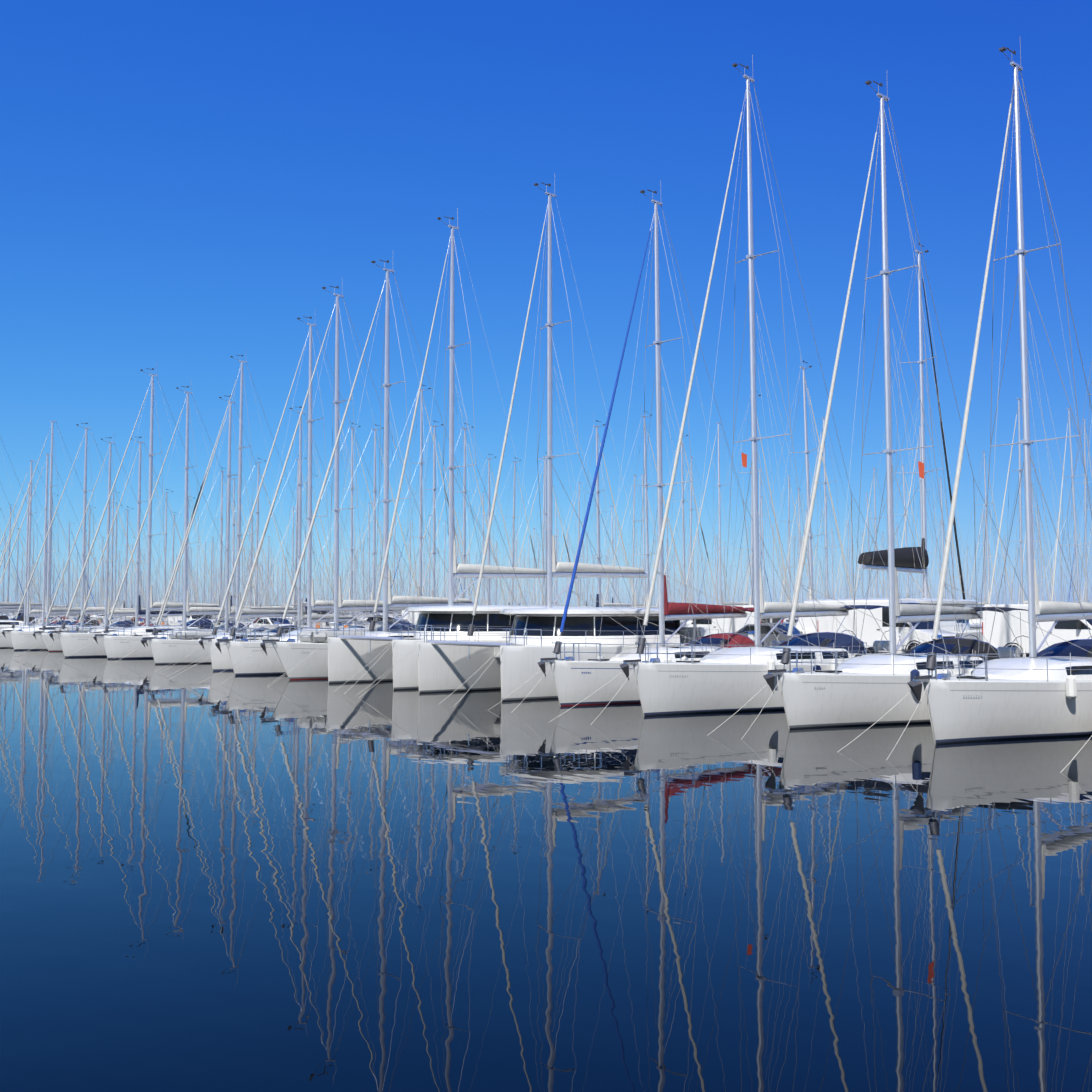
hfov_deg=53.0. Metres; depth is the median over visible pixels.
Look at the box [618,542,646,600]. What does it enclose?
yacht row
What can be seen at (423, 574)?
yacht row
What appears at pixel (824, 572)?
yacht row
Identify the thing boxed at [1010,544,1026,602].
yacht row
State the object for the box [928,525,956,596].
yacht row
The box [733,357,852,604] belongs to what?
yacht
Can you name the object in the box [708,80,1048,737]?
yacht
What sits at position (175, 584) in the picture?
yacht row
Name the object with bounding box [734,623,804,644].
vehicle
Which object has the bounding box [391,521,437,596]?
yacht row
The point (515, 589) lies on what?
yacht row
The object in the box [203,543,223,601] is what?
yacht row
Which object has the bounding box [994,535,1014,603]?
yacht row
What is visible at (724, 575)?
yacht row
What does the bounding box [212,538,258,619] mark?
yacht row
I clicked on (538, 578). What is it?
yacht row
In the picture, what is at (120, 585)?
yacht row
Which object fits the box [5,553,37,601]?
yacht row
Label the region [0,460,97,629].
yacht
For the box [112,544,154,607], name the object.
yacht row
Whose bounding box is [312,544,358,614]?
yacht row
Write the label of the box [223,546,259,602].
yacht row
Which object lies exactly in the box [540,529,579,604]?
yacht row
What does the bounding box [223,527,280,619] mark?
yacht row
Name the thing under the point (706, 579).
yacht row
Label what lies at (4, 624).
yacht
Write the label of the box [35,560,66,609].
yacht row
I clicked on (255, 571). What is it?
yacht row
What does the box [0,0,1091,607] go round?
sky
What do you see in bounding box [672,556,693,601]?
yacht row
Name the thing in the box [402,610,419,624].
vehicle
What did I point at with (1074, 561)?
yacht row
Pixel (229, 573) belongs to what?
yacht row
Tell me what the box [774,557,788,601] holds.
yacht row
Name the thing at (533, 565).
yacht row
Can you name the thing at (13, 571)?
yacht row
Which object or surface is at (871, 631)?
vehicle
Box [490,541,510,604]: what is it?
yacht row
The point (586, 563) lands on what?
yacht row
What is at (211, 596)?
yacht row
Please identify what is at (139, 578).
yacht row
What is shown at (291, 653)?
yacht
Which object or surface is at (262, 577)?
yacht row
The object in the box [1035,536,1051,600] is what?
yacht row
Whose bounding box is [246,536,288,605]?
yacht row
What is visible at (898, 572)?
yacht row
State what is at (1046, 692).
yacht
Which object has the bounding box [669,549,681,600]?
yacht row
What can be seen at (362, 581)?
yacht row
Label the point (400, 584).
yacht row
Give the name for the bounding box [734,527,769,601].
yacht row
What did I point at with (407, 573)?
yacht row
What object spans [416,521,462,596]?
yacht row
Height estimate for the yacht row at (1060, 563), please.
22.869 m
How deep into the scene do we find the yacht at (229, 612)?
73.25 m
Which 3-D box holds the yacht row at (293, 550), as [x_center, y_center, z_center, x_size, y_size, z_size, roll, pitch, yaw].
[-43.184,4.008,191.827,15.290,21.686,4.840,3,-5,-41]
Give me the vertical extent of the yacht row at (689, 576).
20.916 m
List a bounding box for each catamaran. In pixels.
[267,208,571,693]
[357,182,718,705]
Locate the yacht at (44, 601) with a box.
[0,454,122,629]
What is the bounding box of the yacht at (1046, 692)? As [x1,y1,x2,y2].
[838,45,1091,759]
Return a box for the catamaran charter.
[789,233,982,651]
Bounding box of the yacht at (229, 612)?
[115,395,320,661]
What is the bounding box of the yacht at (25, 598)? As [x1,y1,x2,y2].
[0,482,84,624]
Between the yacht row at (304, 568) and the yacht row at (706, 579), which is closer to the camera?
the yacht row at (304, 568)
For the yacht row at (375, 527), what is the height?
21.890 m
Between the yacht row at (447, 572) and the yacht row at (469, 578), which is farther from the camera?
the yacht row at (469, 578)
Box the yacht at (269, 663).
[164,286,458,678]
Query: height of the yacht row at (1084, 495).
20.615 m
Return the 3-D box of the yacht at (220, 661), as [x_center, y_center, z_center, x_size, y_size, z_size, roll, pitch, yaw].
[-13.857,-3.237,62.639,17.655,21.218,4.983,3,-5,-40]
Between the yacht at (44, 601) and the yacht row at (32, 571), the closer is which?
the yacht at (44, 601)
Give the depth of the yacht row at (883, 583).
177.76 m
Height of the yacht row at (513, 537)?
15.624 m
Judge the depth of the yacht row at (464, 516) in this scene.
91.94 m
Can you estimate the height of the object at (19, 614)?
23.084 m
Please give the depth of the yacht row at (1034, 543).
155.93 m
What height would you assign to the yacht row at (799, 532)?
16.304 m
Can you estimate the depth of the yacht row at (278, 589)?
376.70 m
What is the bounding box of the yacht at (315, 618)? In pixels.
[195,406,382,666]
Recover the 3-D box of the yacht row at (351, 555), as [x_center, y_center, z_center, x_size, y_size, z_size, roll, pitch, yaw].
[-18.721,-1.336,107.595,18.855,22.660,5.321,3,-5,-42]
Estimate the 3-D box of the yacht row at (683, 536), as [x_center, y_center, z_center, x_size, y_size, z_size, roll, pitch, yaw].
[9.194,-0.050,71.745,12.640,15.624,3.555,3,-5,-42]
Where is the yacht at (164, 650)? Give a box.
[103,355,344,665]
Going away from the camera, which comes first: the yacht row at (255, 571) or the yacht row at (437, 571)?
the yacht row at (255, 571)
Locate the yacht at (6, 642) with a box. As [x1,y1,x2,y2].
[0,421,140,647]
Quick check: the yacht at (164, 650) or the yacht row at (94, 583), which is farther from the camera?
the yacht row at (94, 583)
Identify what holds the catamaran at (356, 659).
on the harbour water
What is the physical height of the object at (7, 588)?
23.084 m
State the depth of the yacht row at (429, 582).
162.47 m
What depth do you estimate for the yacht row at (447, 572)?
159.96 m
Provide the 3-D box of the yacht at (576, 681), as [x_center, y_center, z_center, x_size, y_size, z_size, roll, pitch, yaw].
[4.170,-4.017,41.378,16.354,20.300,4.788,3,-5,-42]
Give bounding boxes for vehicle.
[168,610,216,624]
[254,617,292,627]
[392,619,408,622]
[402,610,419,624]
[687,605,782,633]
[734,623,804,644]
[818,600,959,652]
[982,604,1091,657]
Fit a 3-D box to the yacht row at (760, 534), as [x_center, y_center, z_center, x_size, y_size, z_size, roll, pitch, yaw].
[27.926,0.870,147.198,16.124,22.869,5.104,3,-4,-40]
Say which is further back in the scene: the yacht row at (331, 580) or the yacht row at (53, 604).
the yacht row at (53, 604)
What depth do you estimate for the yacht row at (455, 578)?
196.94 m
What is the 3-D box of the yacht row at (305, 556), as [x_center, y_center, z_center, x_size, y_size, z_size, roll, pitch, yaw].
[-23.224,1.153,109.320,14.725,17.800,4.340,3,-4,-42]
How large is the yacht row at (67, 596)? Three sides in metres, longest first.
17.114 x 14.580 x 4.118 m
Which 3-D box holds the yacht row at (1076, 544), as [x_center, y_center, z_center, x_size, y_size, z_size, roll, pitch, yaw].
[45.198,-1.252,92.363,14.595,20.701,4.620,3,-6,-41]
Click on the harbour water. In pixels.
(246, 883)
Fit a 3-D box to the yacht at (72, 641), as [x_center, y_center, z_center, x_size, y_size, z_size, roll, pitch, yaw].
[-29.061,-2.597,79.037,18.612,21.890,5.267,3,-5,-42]
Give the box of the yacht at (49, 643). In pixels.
[2,437,187,652]
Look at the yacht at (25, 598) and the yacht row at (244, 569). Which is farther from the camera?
the yacht row at (244, 569)
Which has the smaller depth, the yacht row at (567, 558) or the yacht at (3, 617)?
the yacht at (3, 617)
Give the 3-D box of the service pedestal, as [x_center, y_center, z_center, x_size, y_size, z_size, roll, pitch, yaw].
[9.538,4.510,50.642,0.420,1.140,0.420,3,-4,-41]
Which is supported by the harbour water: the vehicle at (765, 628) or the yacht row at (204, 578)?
the yacht row at (204, 578)
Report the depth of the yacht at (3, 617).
118.06 m
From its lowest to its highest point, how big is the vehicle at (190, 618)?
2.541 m
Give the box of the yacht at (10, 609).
[0,483,55,621]
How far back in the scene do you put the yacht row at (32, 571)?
298.60 m
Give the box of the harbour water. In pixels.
[0,611,1091,1091]
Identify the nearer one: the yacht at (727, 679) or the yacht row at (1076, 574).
the yacht at (727, 679)
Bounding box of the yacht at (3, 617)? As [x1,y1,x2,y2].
[0,508,34,619]
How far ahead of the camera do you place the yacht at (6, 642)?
96.21 m
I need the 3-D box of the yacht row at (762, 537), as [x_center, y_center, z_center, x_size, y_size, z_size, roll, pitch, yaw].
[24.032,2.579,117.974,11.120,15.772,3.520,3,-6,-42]
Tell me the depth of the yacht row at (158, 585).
296.27 m
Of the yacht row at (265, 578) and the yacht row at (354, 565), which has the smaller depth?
the yacht row at (354, 565)
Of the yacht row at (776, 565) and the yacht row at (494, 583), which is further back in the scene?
the yacht row at (494, 583)
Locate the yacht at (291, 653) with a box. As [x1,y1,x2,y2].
[200,260,516,683]
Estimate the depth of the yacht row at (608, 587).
224.58 m
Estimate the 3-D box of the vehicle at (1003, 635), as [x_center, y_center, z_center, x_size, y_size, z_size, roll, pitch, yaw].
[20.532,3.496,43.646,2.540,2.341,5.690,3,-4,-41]
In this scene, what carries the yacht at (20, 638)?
on the harbour water
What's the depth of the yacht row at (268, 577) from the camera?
327.12 m
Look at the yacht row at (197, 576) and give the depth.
280.19 m
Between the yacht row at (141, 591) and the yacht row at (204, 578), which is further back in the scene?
the yacht row at (141, 591)
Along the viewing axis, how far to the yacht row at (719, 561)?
118.61 m
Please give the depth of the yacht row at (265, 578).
332.84 m
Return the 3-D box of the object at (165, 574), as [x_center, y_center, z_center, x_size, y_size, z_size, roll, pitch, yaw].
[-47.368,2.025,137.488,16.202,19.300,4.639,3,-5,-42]
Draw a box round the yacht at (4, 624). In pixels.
[0,439,79,629]
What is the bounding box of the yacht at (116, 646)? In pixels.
[59,380,278,660]
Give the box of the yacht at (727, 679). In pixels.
[550,55,921,723]
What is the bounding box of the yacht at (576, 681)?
[489,180,804,711]
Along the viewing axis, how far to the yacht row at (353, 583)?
180.68 m
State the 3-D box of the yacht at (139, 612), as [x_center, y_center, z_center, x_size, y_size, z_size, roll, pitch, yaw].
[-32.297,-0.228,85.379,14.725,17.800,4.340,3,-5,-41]
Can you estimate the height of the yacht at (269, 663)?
21.890 m
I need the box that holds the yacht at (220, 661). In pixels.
[153,316,417,673]
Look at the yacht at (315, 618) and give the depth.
67.70 m
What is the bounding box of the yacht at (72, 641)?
[10,368,265,659]
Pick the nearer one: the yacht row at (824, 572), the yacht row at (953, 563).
the yacht row at (953, 563)
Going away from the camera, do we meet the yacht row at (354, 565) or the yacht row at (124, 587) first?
the yacht row at (354, 565)
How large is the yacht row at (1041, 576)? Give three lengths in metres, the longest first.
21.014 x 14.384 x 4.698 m
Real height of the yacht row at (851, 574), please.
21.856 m
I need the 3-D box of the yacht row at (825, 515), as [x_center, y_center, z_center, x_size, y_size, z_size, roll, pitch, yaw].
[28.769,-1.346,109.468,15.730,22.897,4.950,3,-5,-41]
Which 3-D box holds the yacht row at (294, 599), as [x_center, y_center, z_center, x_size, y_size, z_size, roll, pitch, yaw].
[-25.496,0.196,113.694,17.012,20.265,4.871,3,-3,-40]
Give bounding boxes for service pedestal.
[747,631,754,640]
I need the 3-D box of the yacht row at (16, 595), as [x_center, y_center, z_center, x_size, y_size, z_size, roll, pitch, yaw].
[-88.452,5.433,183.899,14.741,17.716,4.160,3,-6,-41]
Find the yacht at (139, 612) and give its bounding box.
[35,437,216,652]
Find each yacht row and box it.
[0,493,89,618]
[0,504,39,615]
[0,509,21,614]
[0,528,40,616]
[0,535,23,615]
[4,535,63,615]
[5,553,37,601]
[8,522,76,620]
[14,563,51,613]
[30,540,80,607]
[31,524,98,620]
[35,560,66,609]
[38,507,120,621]
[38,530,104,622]
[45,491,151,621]
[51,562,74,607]
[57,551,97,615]
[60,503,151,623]
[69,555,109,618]
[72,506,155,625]
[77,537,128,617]
[78,557,100,614]
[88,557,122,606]
[97,551,122,617]
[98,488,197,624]
[102,562,132,606]
[108,536,161,618]
[109,570,134,602]
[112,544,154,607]
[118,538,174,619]
[118,550,160,616]
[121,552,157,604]
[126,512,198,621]
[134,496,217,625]
[141,559,169,601]
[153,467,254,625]
[156,554,193,619]
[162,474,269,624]
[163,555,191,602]
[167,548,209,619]
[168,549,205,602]
[182,550,214,603]
[189,543,223,616]
[191,540,225,618]
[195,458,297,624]
[196,561,224,615]
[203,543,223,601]
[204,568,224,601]
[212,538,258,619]
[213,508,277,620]
[213,551,247,603]
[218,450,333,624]
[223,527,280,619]
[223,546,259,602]
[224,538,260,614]
[240,550,264,604]
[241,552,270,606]
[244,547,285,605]
[244,548,275,606]
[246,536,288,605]
[252,541,272,604]
[252,553,283,605]
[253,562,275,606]
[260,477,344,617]
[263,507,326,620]
[264,565,287,605]
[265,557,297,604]
[266,564,283,602]
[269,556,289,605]
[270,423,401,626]
[282,531,321,609]
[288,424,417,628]
[312,522,359,615]
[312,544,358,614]
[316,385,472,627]
[316,539,356,614]
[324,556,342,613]
[327,526,371,611]
[332,556,367,615]
[341,536,395,614]
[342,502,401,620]
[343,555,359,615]
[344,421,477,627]
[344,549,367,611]
[353,524,398,618]
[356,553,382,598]
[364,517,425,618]
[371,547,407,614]
[388,555,411,613]
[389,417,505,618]
[389,538,424,616]
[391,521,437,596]
[391,538,437,613]
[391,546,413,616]
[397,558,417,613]
[409,515,455,596]
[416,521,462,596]
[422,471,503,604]
[430,520,474,600]
[430,550,446,593]
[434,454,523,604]
[441,535,481,603]
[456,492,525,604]
[457,548,486,598]
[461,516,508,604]
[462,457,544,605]
[480,548,510,604]
[490,531,532,603]
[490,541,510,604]
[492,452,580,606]
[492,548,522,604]
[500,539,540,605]
[506,553,532,604]
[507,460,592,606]
[507,550,537,605]
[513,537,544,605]
[516,528,559,605]
[517,534,554,605]
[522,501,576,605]
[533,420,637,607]
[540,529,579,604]
[541,529,584,605]
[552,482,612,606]
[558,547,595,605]
[562,534,597,605]
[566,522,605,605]
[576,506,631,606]
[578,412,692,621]
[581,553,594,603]
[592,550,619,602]
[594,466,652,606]
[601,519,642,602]
[601,555,623,602]
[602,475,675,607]
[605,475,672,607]
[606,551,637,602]
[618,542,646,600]
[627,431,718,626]
[640,536,673,606]
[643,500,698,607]
[653,541,681,601]
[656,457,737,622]
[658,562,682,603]
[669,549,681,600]
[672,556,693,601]
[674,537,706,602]
[674,544,712,603]
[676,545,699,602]
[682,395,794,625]
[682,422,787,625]
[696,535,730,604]
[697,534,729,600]
[698,560,711,601]
[712,541,738,602]
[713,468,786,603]
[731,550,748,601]
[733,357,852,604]
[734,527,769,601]
[735,550,771,601]
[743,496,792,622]
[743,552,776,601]
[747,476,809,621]
[762,525,787,601]
[774,524,809,617]
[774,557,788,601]
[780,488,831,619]
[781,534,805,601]
[783,510,825,625]
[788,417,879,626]
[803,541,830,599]
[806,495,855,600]
[814,534,841,599]
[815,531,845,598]
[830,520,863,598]
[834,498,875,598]
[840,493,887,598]
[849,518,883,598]
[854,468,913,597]
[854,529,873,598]
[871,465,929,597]
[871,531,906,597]
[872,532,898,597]
[879,548,887,596]
[886,526,914,597]
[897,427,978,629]
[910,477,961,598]
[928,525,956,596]
[937,515,977,599]
[947,567,952,598]
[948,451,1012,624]
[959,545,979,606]
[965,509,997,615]
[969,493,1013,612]
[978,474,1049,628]
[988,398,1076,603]
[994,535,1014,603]
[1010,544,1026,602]
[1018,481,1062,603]
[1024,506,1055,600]
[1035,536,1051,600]
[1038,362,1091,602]
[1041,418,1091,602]
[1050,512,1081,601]
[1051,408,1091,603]
[1051,504,1088,601]
[1069,547,1090,598]
[1082,520,1091,601]
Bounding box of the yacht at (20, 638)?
[0,423,175,649]
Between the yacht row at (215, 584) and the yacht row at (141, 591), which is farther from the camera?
the yacht row at (215, 584)
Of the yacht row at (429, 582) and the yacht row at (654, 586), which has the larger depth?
the yacht row at (654, 586)
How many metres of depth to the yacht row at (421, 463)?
100.64 m
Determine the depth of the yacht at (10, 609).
115.24 m

